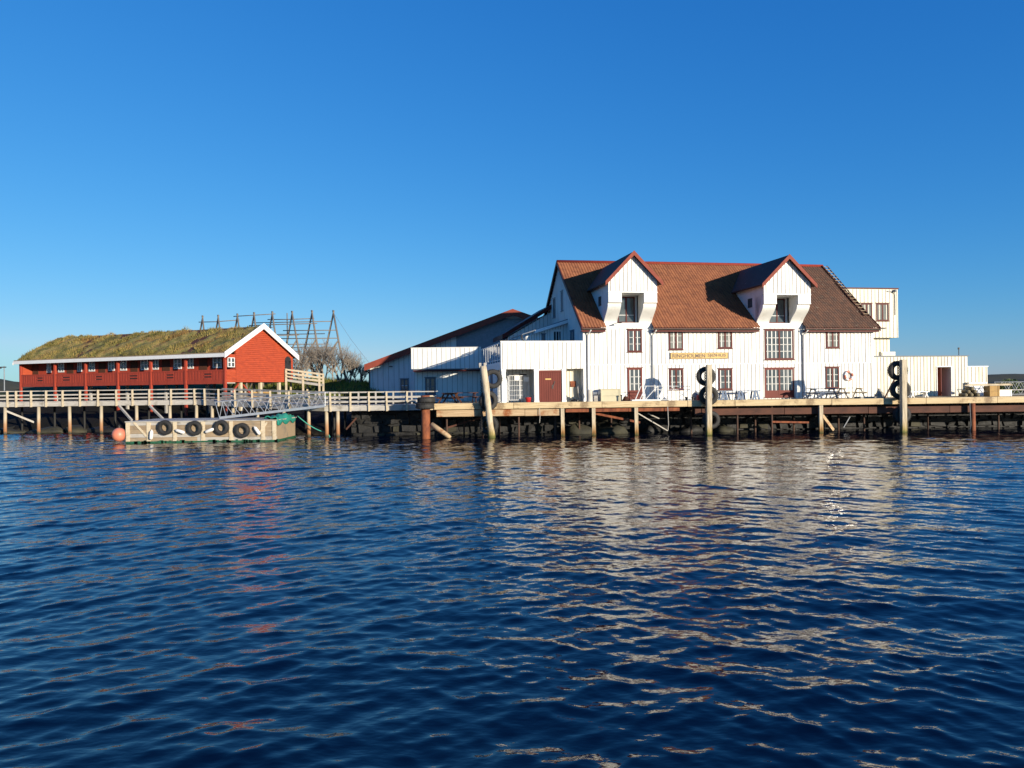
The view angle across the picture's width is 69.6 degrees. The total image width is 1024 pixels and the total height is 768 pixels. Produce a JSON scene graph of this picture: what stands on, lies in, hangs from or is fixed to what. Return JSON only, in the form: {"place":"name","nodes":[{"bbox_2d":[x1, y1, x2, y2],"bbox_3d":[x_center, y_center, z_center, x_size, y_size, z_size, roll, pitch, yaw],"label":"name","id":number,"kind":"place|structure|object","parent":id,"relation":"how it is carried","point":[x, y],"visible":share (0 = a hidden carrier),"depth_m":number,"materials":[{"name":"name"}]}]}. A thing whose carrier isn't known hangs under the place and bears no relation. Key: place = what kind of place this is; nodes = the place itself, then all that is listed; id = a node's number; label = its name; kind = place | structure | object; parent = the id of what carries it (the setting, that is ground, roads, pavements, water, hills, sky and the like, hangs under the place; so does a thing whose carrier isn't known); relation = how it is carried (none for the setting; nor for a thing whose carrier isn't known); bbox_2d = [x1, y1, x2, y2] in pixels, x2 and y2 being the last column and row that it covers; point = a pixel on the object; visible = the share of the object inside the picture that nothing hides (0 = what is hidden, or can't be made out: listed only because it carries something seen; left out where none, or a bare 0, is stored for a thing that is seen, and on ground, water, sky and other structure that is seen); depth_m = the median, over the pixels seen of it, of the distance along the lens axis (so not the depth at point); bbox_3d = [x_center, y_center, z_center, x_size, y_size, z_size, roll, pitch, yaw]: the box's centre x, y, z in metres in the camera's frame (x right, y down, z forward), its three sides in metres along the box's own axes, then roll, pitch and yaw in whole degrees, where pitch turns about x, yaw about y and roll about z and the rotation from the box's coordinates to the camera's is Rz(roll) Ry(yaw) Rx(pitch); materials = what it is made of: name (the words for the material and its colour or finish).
{"place":"outdoors","nodes":[
{"label":"outdoors","id":0,"kind":"place"},
{"bbox_2d":[0,379,30,390],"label":"hills","id":1,"kind":"structure","parent":0,"point":[11,385],"depth_m":116.38,"materials":[{"name":"grey"}]},
{"bbox_2d":[0,426,1023,767],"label":"sea","id":2,"kind":"structure","parent":0,"point":[796,598],"depth_m":11.46,"materials":[{"name":"blue liquid"}]},
{"bbox_2d":[112,425,125,441],"bbox_3d":[-24.825,3.110,46.495,0.836,1.066,0.837,-1,0,0],"label":"mooring buoy","id":3,"kind":"object","parent":2,"relation":"on","point":[118,434],"visible":1,"depth_m":46.22,"materials":[{"name":"orange plastic"}]},
{"bbox_2d":[125,413,296,443],"bbox_3d":[-19.540,3.167,48.433,9.664,2.243,4.196,-1,0,0],"label":"pontoon","id":4,"kind":"object","parent":2,"relation":"on","point":[270,430],"visible":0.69,"depth_m":46.40,"materials":[{"name":"beige concrete"}]},
{"bbox_2d":[157,420,172,434],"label":"tyre","id":5,"kind":"object","parent":4,"relation":"attached to","point":[160,430],"visible":1,"depth_m":46.13,"materials":[{"name":"rubber"}]},
{"bbox_2d":[186,421,202,435],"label":"tyre","id":6,"kind":"object","parent":4,"relation":"attached to","point":[198,424],"visible":1,"depth_m":46.12,"materials":[{"name":"rubber"}]},
{"bbox_2d":[213,420,229,434],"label":"tyre","id":7,"kind":"object","parent":4,"relation":"attached to","point":[218,431],"visible":1,"depth_m":46.12,"materials":[{"name":"rubber"}]},
{"bbox_2d":[234,423,249,437],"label":"tyre","id":8,"kind":"object","parent":4,"relation":"attached to","point":[239,434],"visible":1,"depth_m":46.13,"materials":[{"name":"rubber"}]},
{"bbox_2d":[215,392,328,418],"bbox_3d":[-16.000,1.421,49.273,7.321,1.722,1.230,-1,0,0],"label":"gangway","id":9,"kind":"object","parent":4,"relation":"on","point":[269,411],"visible":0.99,"depth_m":48.67,"materials":[{"name":"metal"}]},
{"bbox_2d":[264,413,295,424],"bbox_3d":[-15.200,2.266,48.298,0.961,0.742,3.920,-1,0,0],"label":"fishing net","id":10,"kind":"object","parent":4,"relation":"on","point":[283,416],"visible":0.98,"depth_m":47.87,"materials":[{"name":"fabric"}]},
{"bbox_2d":[642,424,662,432],"bbox_3d":[9.837,3.298,50.841,1.857,1.056,0.978,-1,0,-30],"label":"rock","id":11,"kind":"object","parent":2,"relation":"in","point":[652,428],"visible":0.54,"depth_m":50.34,"materials":[{"name":"black stone"}]},
{"bbox_2d":[679,424,702,432],"bbox_3d":[12.339,3.242,50.880,1.840,1.066,1.663,-1,0,0],"label":"rock","id":12,"kind":"object","parent":2,"relation":"in","point":[686,428],"visible":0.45,"depth_m":50.24,"materials":[{"name":"black stone"}]},
{"bbox_2d":[712,424,735,431],"bbox_3d":[14.479,3.200,50.624,1.554,0.929,1.447,-1,0,27],"label":"rock","id":13,"kind":"object","parent":2,"relation":"in","point":[722,428],"visible":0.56,"depth_m":50.25,"materials":[{"name":"grey stone"}]},
{"bbox_2d":[0,380,1023,434],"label":"shore","id":14,"kind":"structure","parent":0,"point":[93,417],"depth_m":65.02,"materials":[{"name":"stone"}]},
{"bbox_2d":[0,426,25,433],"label":"rock","id":15,"kind":"object","parent":14,"relation":"on","point":[10,430],"visible":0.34,"depth_m":59.23,"materials":[{"name":"grey stone"}]},
{"bbox_2d":[25,424,67,433],"bbox_3d":[-37.243,3.870,60.418,3.667,1.123,4.575,-1,0,0],"label":"rock","id":16,"kind":"object","parent":14,"relation":"on","point":[50,430],"visible":0.43,"depth_m":58.62,"materials":[{"name":"grey stone"}]},
{"bbox_2d":[64,425,86,432],"bbox_3d":[-35.159,3.870,60.483,3.222,1.160,3.780,-1,0,-34],"label":"rock","id":17,"kind":"object","parent":14,"relation":"on","point":[78,429],"visible":0.27,"depth_m":59.08,"materials":[{"name":"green stone"}]},
{"bbox_2d":[0,389,208,434],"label":"boardwalk","id":18,"kind":"structure","parent":14,"relation":"on","point":[79,403],"depth_m":57.45,"materials":[{"name":"grey wood"}]},
{"bbox_2d":[87,425,125,431],"bbox_3d":[-33.038,3.818,60.241,3.915,0.911,2.112,-1,0,0],"label":"rock","id":19,"kind":"object","parent":14,"relation":"on","point":[109,428],"visible":0.42,"depth_m":59.52,"materials":[{"name":"black stone"}]},
{"bbox_2d":[12,323,298,415],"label":"red lodge","id":20,"kind":"structure","parent":14,"relation":"on","point":[260,354],"depth_m":66.16,"materials":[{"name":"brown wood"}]},
{"bbox_2d":[120,360,126,370],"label":"window","id":21,"kind":"structure","parent":20,"relation":"in","point":[123,364],"depth_m":67.57,"materials":[{"name":"white glass"}]},
{"bbox_2d":[130,361,137,371],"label":"door","id":22,"kind":"structure","parent":20,"relation":"in","point":[134,364],"depth_m":66.97,"materials":[{"name":"brown wood"}]},
{"bbox_2d":[140,360,147,369],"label":"window","id":23,"kind":"structure","parent":20,"relation":"in","point":[144,363],"depth_m":66.45,"materials":[{"name":"white glass"}]},
{"bbox_2d":[162,360,169,370],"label":"door","id":24,"kind":"structure","parent":20,"relation":"in","point":[165,363],"depth_m":65.33,"materials":[{"name":"brown wood"}]},
{"bbox_2d":[173,358,181,368],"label":"window","id":25,"kind":"structure","parent":20,"relation":"in","point":[176,363],"depth_m":64.76,"materials":[{"name":"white glass"}]},
{"bbox_2d":[199,359,206,369],"bbox_3d":[-26.647,-1.140,63.537,0.900,2.033,0.050,-1,0,24],"label":"door","id":26,"kind":"structure","parent":20,"relation":"in","point":[202,362],"depth_m":63.51,"materials":[{"name":"brown wood"}]},
{"bbox_2d":[213,357,221,367],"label":"window","id":27,"kind":"structure","parent":20,"relation":"in","point":[217,361],"depth_m":62.82,"materials":[{"name":"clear glass"}]},
{"bbox_2d":[227,357,234,366],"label":"window","id":28,"kind":"structure","parent":20,"relation":"in","point":[230,361],"depth_m":61.53,"materials":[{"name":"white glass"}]},
{"bbox_2d":[285,356,290,378],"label":"doorway","id":29,"kind":"structure","parent":20,"relation":"in","point":[287,360],"depth_m":67.86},
{"bbox_2d":[196,388,344,436],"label":"boardwalk","id":30,"kind":"structure","parent":14,"relation":"on","point":[211,403],"depth_m":53.74,"materials":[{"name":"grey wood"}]},
{"bbox_2d":[199,310,366,390],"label":"drying rack","id":31,"kind":"object","parent":14,"relation":"on","point":[274,324],"visible":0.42,"depth_m":77.12,"materials":[{"name":"brown wood"}]},
{"bbox_2d":[199,376,385,399],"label":"grass","id":32,"kind":"structure","parent":14,"relation":"on","point":[365,383],"depth_m":71.13,"materials":[{"name":"plant"}]},
{"bbox_2d":[285,369,323,398],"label":"ramp","id":33,"kind":"structure","parent":14,"relation":"on","point":[318,384],"depth_m":67.26,"materials":[{"name":"grey wood"}]},
{"bbox_2d":[293,351,320,383],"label":"bare tree","id":34,"kind":"object","parent":14,"relation":"on","point":[306,364],"visible":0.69,"depth_m":73.23,"materials":[{"name":"grey plant"}]},
{"bbox_2d":[290,333,335,375],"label":"bare tree","id":35,"kind":"object","parent":14,"relation":"on","point":[311,369],"visible":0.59,"depth_m":73.92,"materials":[{"name":"grey plant"}]},
{"bbox_2d":[296,339,343,379],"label":"bare tree","id":36,"kind":"object","parent":14,"relation":"on","point":[322,347],"visible":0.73,"depth_m":73.85,"materials":[{"name":"grey plant"}]},
{"bbox_2d":[313,343,360,381],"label":"bare tree","id":37,"kind":"object","parent":14,"relation":"on","point":[331,358],"visible":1,"depth_m":72.78,"materials":[{"name":"grey plant"}]},
{"bbox_2d":[330,350,362,381],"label":"bare tree","id":38,"kind":"object","parent":14,"relation":"on","point":[351,362],"visible":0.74,"depth_m":73.49,"materials":[{"name":"brown plant"}]},
{"bbox_2d":[344,356,368,382],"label":"bare tree","id":39,"kind":"object","parent":14,"relation":"on","point":[362,373],"visible":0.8,"depth_m":73.80,"materials":[{"name":"grey plant"}]},
{"bbox_2d":[324,391,437,436],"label":"boardwalk","id":40,"kind":"structure","parent":14,"relation":"on","point":[350,407],"depth_m":49.65,"materials":[{"name":"grey wood"}]},
{"bbox_2d":[351,410,443,435],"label":"stone wall","id":41,"kind":"structure","parent":14,"relation":"on","point":[383,423],"depth_m":51.13,"materials":[{"name":"stone"}]},
{"bbox_2d":[364,309,537,399],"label":"gabled building","id":42,"kind":"structure","parent":14,"relation":"on","point":[393,372],"depth_m":69.95,"materials":[{"name":"white paint"}]},
{"bbox_2d":[400,378,408,392],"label":"window","id":43,"kind":"structure","parent":42,"relation":"in","point":[404,383],"depth_m":69.95,"materials":[{"name":"glass"}]},
{"bbox_2d":[596,420,627,433],"bbox_3d":[6.666,3.326,51.056,2.350,1.698,3.233,-1,0,0],"label":"rock","id":44,"kind":"object","parent":14,"relation":"on","point":[603,427],"visible":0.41,"depth_m":49.86,"materials":[{"name":"grey stone"}]},
{"bbox_2d":[430,392,1023,435],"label":"timber quay","id":45,"kind":"structure","parent":14,"relation":"on","point":[463,409],"depth_m":48.06,"materials":[{"name":"wood"}]},
{"bbox_2d":[435,393,463,403],"bbox_3d":[-4.305,0.996,50.998,1.700,0.768,1.800,-1,0,10],"label":"picnic table","id":46,"kind":"object","parent":45,"relation":"on","point":[447,397],"visible":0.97,"depth_m":50.42,"materials":[{"name":"brown wood"}]},
{"bbox_2d":[411,347,487,402],"bbox_3d":[-3.994,-0.731,64.226,8.091,4.405,11.350,-1,0,0],"label":"flat extension","id":47,"kind":"object","parent":45,"relation":"on","point":[440,370],"visible":0.73,"depth_m":58.72,"materials":[{"name":"white paint"}]},
{"bbox_2d":[424,377,435,395],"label":"window","id":48,"kind":"structure","parent":47,"relation":"in","point":[430,382],"depth_m":59.47,"materials":[{"name":"glass"}]},
{"bbox_2d":[453,392,479,402],"bbox_3d":[-3.336,0.987,52.498,1.800,0.768,1.700,-1,0,-15],"label":"picnic table","id":49,"kind":"object","parent":45,"relation":"on","point":[475,396],"visible":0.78,"depth_m":52.35,"materials":[{"name":"brown wood"}]},
{"bbox_2d":[507,375,529,400],"bbox_3d":[0.472,0.352,50.539,1.530,1.880,0.852,-1,0,-10],"label":"cage trolley","id":50,"kind":"object","parent":45,"relation":"on","point":[526,378],"visible":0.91,"depth_m":50.25,"materials":[{"name":"white metal"}]},
{"bbox_2d":[481,341,582,402],"bbox_3d":[1.207,-0.797,54.196,5.698,4.172,9.670,-1,0,-10],"label":"terrace porch","id":51,"kind":"object","parent":45,"relation":"on","point":[552,369],"visible":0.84,"depth_m":49.71,"materials":[{"name":"white paint"}]},
{"bbox_2d":[511,319,567,340],"bbox_3d":[2.011,-3.049,55.880,3.476,3.403,4.550,-1,0,-10],"label":"terrace room","id":52,"kind":"object","parent":51,"relation":"on","point":[558,332],"visible":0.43,"depth_m":54.07,"materials":[{"name":"white paint"}]},
{"bbox_2d":[552,329,562,340],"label":"window","id":53,"kind":"structure","parent":52,"relation":"in","point":[559,331],"depth_m":54.17,"materials":[{"name":"white paint"}]},
{"bbox_2d":[539,370,561,401],"bbox_3d":[2.580,0.154,49.705,1.587,2.160,0.145,-1,0,-10],"label":"door","id":54,"kind":"structure","parent":51,"relation":"in","point":[550,381],"depth_m":49.67,"materials":[{"name":"red wood"}]},
{"bbox_2d":[599,389,620,401],"bbox_3d":[6.615,0.769,49.599,1.380,0.890,0.800,-1,0,0],"label":"storage chest","id":55,"kind":"object","parent":45,"relation":"on","point":[610,394],"visible":0.79,"depth_m":49.25,"materials":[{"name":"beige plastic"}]},
{"bbox_2d":[631,386,690,400],"bbox_3d":[9.880,0.612,48.749,3.965,1.020,0.600,-1,0,0],"label":"spare gangway","id":56,"kind":"object","parent":45,"relation":"on","point":[657,399],"visible":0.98,"depth_m":48.73,"materials":[{"name":"white metal"}]},
{"bbox_2d":[717,390,760,399],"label":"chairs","id":57,"kind":"object","parent":45,"relation":"on","point":[740,396],"visible":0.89,"depth_m":50.94,"materials":[{"name":"blue paint"}]},
{"bbox_2d":[803,388,841,398],"bbox_3d":[21.585,0.673,51.198,1.900,0.768,1.700,-1,0,-10],"label":"picnic table","id":58,"kind":"object","parent":45,"relation":"on","point":[817,393],"visible":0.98,"depth_m":50.91,"materials":[{"name":"blue paint"}]},
{"bbox_2d":[837,388,866,398],"bbox_3d":[23.819,0.646,51.798,1.800,0.768,1.700,-1,0,-10],"label":"picnic table","id":59,"kind":"object","parent":45,"relation":"on","point":[846,393],"visible":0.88,"depth_m":51.60,"materials":[{"name":"brown wood"}]},
{"bbox_2d":[874,347,968,396],"bbox_3d":[30.630,-0.954,58.135,9.803,3.765,7.030,-1,0,-10],"label":"annex","id":60,"kind":"object","parent":45,"relation":"on","point":[940,375],"visible":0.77,"depth_m":54.71,"materials":[{"name":"beige paint"}]},
{"bbox_2d":[802,287,898,355],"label":"building","id":61,"kind":"structure","parent":60,"relation":"on","point":[880,306],"depth_m":58.87,"materials":[{"name":"beige paint"}]},
{"bbox_2d":[861,303,871,316],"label":"window","id":62,"kind":"structure","parent":61,"relation":"in","point":[865,307],"depth_m":58.60,"materials":[{"name":"glass"}]},
{"bbox_2d":[876,303,888,321],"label":"window","id":63,"kind":"structure","parent":61,"relation":"in","point":[882,305],"depth_m":58.82,"materials":[{"name":"paint"}]},
{"bbox_2d":[937,368,941,394],"bbox_3d":[31.811,-0.176,55.646,0.420,2.170,1.401,-1,0,-18],"label":"door","id":64,"kind":"structure","parent":60,"relation":"in","point":[939,378],"depth_m":55.15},
{"bbox_2d":[966,382,987,395],"bbox_3d":[34.746,0.372,55.399,1.400,1.000,1.100,-1,0,0],"label":"fish box","id":65,"kind":"object","parent":45,"relation":"on","point":[980,390],"visible":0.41,"depth_m":54.90,"materials":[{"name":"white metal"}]},
{"bbox_2d":[983,386,999,396],"bbox_3d":[33.864,0.502,51.986,0.690,0.750,0.725,-1,0,0],"label":"wooden crate","id":66,"kind":"object","parent":45,"relation":"on","point":[990,391],"visible":1,"depth_m":51.65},
{"bbox_2d":[963,384,1012,385],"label":"planks","id":67,"kind":"object","parent":66,"relation":"on","point":[985,384],"visible":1,"depth_m":52.36,"materials":[{"name":"brown wood"}]},
{"bbox_2d":[1000,389,1012,395],"bbox_3d":[34.968,0.629,52.498,1.000,0.470,0.700,-1,0,0],"label":"tool box","id":68,"kind":"object","parent":45,"relation":"on","point":[1005,392],"visible":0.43,"depth_m":52.20,"materials":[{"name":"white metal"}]},
{"bbox_2d":[994,381,1023,394],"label":"trestle frame","id":69,"kind":"object","parent":45,"relation":"on","point":[1015,386],"visible":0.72,"depth_m":52.98,"materials":[{"name":"grey metal"}]},
{"bbox_2d":[444,403,1023,433],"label":"stone wall","id":70,"kind":"structure","parent":14,"relation":"on","point":[677,421],"depth_m":51.85,"materials":[{"name":"stone"}]},
{"bbox_2d":[967,366,988,383],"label":"white shed","id":71,"kind":"structure","parent":14,"relation":"on","point":[977,373],"depth_m":60.12,"materials":[{"name":"beige paint"}]},
{"bbox_2d":[0,0,1023,381],"label":"sky","id":72,"kind":"structure","parent":0,"point":[414,172],"materials":[{"name":"blue"}]},
{"bbox_2d":[493,304,551,361],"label":"wing","id":73,"kind":"structure","parent":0,"point":[537,323],"depth_m":59.07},
{"bbox_2d":[544,251,880,401],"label":"warehouse","id":74,"kind":"structure","parent":0,"point":[635,319],"depth_m":52.22,"materials":[{"name":"white paint"}]},
{"bbox_2d":[626,329,642,352],"bbox_3d":[8.442,-2.976,50.598,1.150,1.635,0.125,-1,0,-10],"label":"window","id":75,"kind":"structure","parent":74,"relation":"in","point":[630,337],"depth_m":50.59,"materials":[{"name":"paint"}]},
{"bbox_2d":[626,367,642,400],"bbox_3d":[8.455,0.020,50.588,1.174,2.334,0.125,-1,0,-10],"label":"door","id":76,"kind":"structure","parent":74,"relation":"in","point":[632,372],"depth_m":50.59,"materials":[{"name":"paint"}]},
{"bbox_2d":[668,327,682,349],"bbox_3d":[11.389,-3.129,51.118,1.161,1.584,0.125,-1,0,-10],"label":"window","id":77,"kind":"structure","parent":74,"relation":"in","point":[670,333],"depth_m":51.11,"materials":[{"name":"paint"}]},
{"bbox_2d":[668,368,683,389],"bbox_3d":[11.409,-0.338,51.112,1.123,1.552,0.125,-1,0,-10],"label":"window","id":78,"kind":"structure","parent":74,"relation":"in","point":[674,373],"depth_m":51.10,"materials":[{"name":"paint"}]},
{"bbox_2d":[670,352,727,358],"bbox_3d":[13.086,-1.975,51.395,4.294,0.444,0.060,-1,0,-10],"label":"name sign","id":79,"kind":"object","parent":74,"relation":"attached to","point":[714,355],"visible":1,"depth_m":51.39,"materials":[{"name":"yellow paint"}]},
{"bbox_2d":[717,327,732,348],"bbox_3d":[14.989,-3.227,51.753,1.167,1.531,0.125,-1,0,-10],"label":"window","id":80,"kind":"structure","parent":74,"relation":"in","point":[726,336],"depth_m":51.75,"materials":[{"name":"paint"}]},
{"bbox_2d":[717,368,732,389],"bbox_3d":[14.997,-0.342,51.743,1.143,1.570,0.125,-1,0,-10],"label":"window","id":81,"kind":"structure","parent":74,"relation":"in","point":[724,371],"depth_m":51.74,"materials":[{"name":"paint"}]},
{"bbox_2d":[764,329,794,359],"bbox_3d":[19.060,-2.815,52.468,2.370,2.235,0.125,-1,0,-10],"label":"window","id":82,"kind":"structure","parent":74,"relation":"in","point":[778,354],"depth_m":52.47,"materials":[{"name":"paint"}]},
{"bbox_2d":[764,367,794,397],"bbox_3d":[19.066,-0.098,52.459,2.388,2.169,0.125,-1,0,-10],"label":"double door","id":83,"kind":"structure","parent":74,"relation":"in","point":[780,380],"depth_m":52.45,"materials":[{"name":"paint"}]},
{"bbox_2d":[825,327,839,348],"bbox_3d":[23.178,-3.342,53.197,1.150,1.566,0.125,-1,0,-10],"label":"window","id":84,"kind":"structure","parent":74,"relation":"in","point":[832,340],"depth_m":53.19,"materials":[{"name":"paint"}]},
{"bbox_2d":[825,366,839,388],"bbox_3d":[23.158,-0.455,53.182,1.181,1.634,0.125,-1,0,-10],"label":"window","id":85,"kind":"structure","parent":74,"relation":"in","point":[829,370],"depth_m":53.18,"materials":[{"name":"paint"}]},
{"bbox_2d":[822,266,869,315],"bbox_3d":[25.878,-7.341,57.247,0.479,4.680,5.868,-1,0,-6],"label":"roof ladder","id":86,"kind":"object","parent":74,"relation":"on","point":[846,292],"visible":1,"depth_m":56.95,"materials":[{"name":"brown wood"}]},
{"bbox_2d":[987,374,1023,381],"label":"hills","id":87,"kind":"structure","parent":0,"point":[995,377],"depth_m":729.62,"materials":[{"name":"grey"}]},
{"bbox_2d":[996,378,1022,392],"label":"green bush","id":88,"kind":"object","parent":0,"point":[1006,381],"visible":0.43,"depth_m":61.59,"materials":[{"name":"green plant"}]},
{"label":"open sea","id":89,"kind":"structure","parent":0,"visible":0},
{"bbox_2d":[421,395,450,438],"bbox_3d":[-4.874,3.116,47.325,2.000,4.776,0.573,-1,0,14],"label":"steel pile","id":90,"kind":"object","parent":89,"relation":"in","point":[426,425],"visible":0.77,"depth_m":47.24,"materials":[{"name":"metal"}]},
{"bbox_2d":[415,403,434,408],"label":"tyre","id":91,"kind":"object","parent":90,"relation":"attached to","point":[424,405],"visible":0.92,"depth_m":46.98,"materials":[{"name":"rubber"}]},
{"bbox_2d":[417,397,435,402],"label":"tyre","id":92,"kind":"object","parent":90,"relation":"attached to","point":[425,399],"visible":0.98,"depth_m":47.01,"materials":[{"name":"rubber"}]},
{"bbox_2d":[479,363,495,437],"bbox_3d":[-1.502,1.873,47.355,1.144,6.459,0.600,-1,0,0],"label":"mooring post","id":93,"kind":"object","parent":89,"relation":"in","point":[484,384],"visible":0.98,"depth_m":47.12,"materials":[{"name":"brown wood"}]},
{"bbox_2d":[478,391,497,409],"bbox_3d":[-1.538,1.081,47.798,1.316,1.300,0.367,-1,0,-29],"label":"tyre","id":94,"kind":"object","parent":93,"relation":"attached to","point":[493,396],"visible":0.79,"depth_m":47.74,"materials":[{"name":"rubber"}]},
{"bbox_2d":[479,416,498,434],"bbox_3d":[-1.493,2.654,47.696,1.290,1.275,0.360,-1,0,9],"label":"tyre","id":95,"kind":"object","parent":93,"relation":"attached to","point":[495,425],"visible":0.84,"depth_m":47.56,"materials":[{"name":"rubber"}]},
{"bbox_2d":[487,369,502,388],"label":"tyre","id":96,"kind":"object","parent":93,"relation":"attached to","point":[497,373],"visible":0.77,"depth_m":47.61,"materials":[{"name":"rubber"}]},
{"bbox_2d":[566,423,591,433],"bbox_3d":[4.666,3.319,50.579,2.058,1.391,1.300,-1,0,0],"label":"rock","id":97,"kind":"object","parent":89,"relation":"on","point":[574,429],"visible":0.51,"depth_m":50.22,"materials":[{"name":"grey stone"}]},
{"bbox_2d":[704,365,711,434],"bbox_3d":[12.652,1.931,47.391,0.408,6.332,0.526,-1,0,0],"label":"mooring post","id":98,"kind":"object","parent":89,"relation":"in","point":[708,392],"visible":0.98,"depth_m":47.13,"materials":[{"name":"brown wood"}]},
{"bbox_2d":[695,367,715,385],"bbox_3d":[12.581,-0.498,47.751,1.290,1.275,0.360,-1,0,-3],"label":"tyre","id":99,"kind":"object","parent":98,"relation":"attached to","point":[699,379],"visible":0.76,"depth_m":47.59,"materials":[{"name":"rubber"}]},
{"bbox_2d":[698,386,718,404],"bbox_3d":[12.747,0.747,47.748,1.290,1.275,0.360,-1,0,6],"label":"tyre","id":100,"kind":"object","parent":98,"relation":"attached to","point":[714,398],"visible":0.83,"depth_m":47.60,"materials":[{"name":"rubber"}]},
{"bbox_2d":[702,411,720,428],"bbox_3d":[12.899,2.323,47.696,1.187,1.173,0.331,-1,0,-6],"label":"tyre","id":101,"kind":"object","parent":98,"relation":"attached to","point":[715,415],"visible":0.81,"depth_m":47.57,"materials":[{"name":"rubber"}]},
{"bbox_2d":[897,360,906,432],"bbox_3d":[25.137,1.602,47.390,0.408,6.331,0.530,-1,0,0],"label":"mooring post","id":102,"kind":"object","parent":89,"relation":"in","point":[902,381],"visible":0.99,"depth_m":47.13,"materials":[{"name":"brown wood"}]},
{"bbox_2d":[887,361,908,379],"bbox_3d":[25.021,-0.872,47.751,1.290,1.275,0.360,-1,0,-3],"label":"tyre","id":103,"kind":"object","parent":102,"relation":"attached to","point":[890,370],"visible":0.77,"depth_m":47.58,"materials":[{"name":"rubber"}]},
{"bbox_2d":[889,380,911,398],"bbox_3d":[25.186,0.374,47.749,1.290,1.275,0.360,-1,0,9],"label":"tyre","id":104,"kind":"object","parent":102,"relation":"attached to","point":[892,391],"visible":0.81,"depth_m":47.63,"materials":[{"name":"rubber"}]},
{"bbox_2d":[892,406,911,422],"bbox_3d":[25.258,1.991,47.696,1.187,1.173,0.331,-1,0,-6],"label":"tyre","id":105,"kind":"object","parent":102,"relation":"attached to","point":[895,413],"visible":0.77,"depth_m":47.57,"materials":[{"name":"rubber"}]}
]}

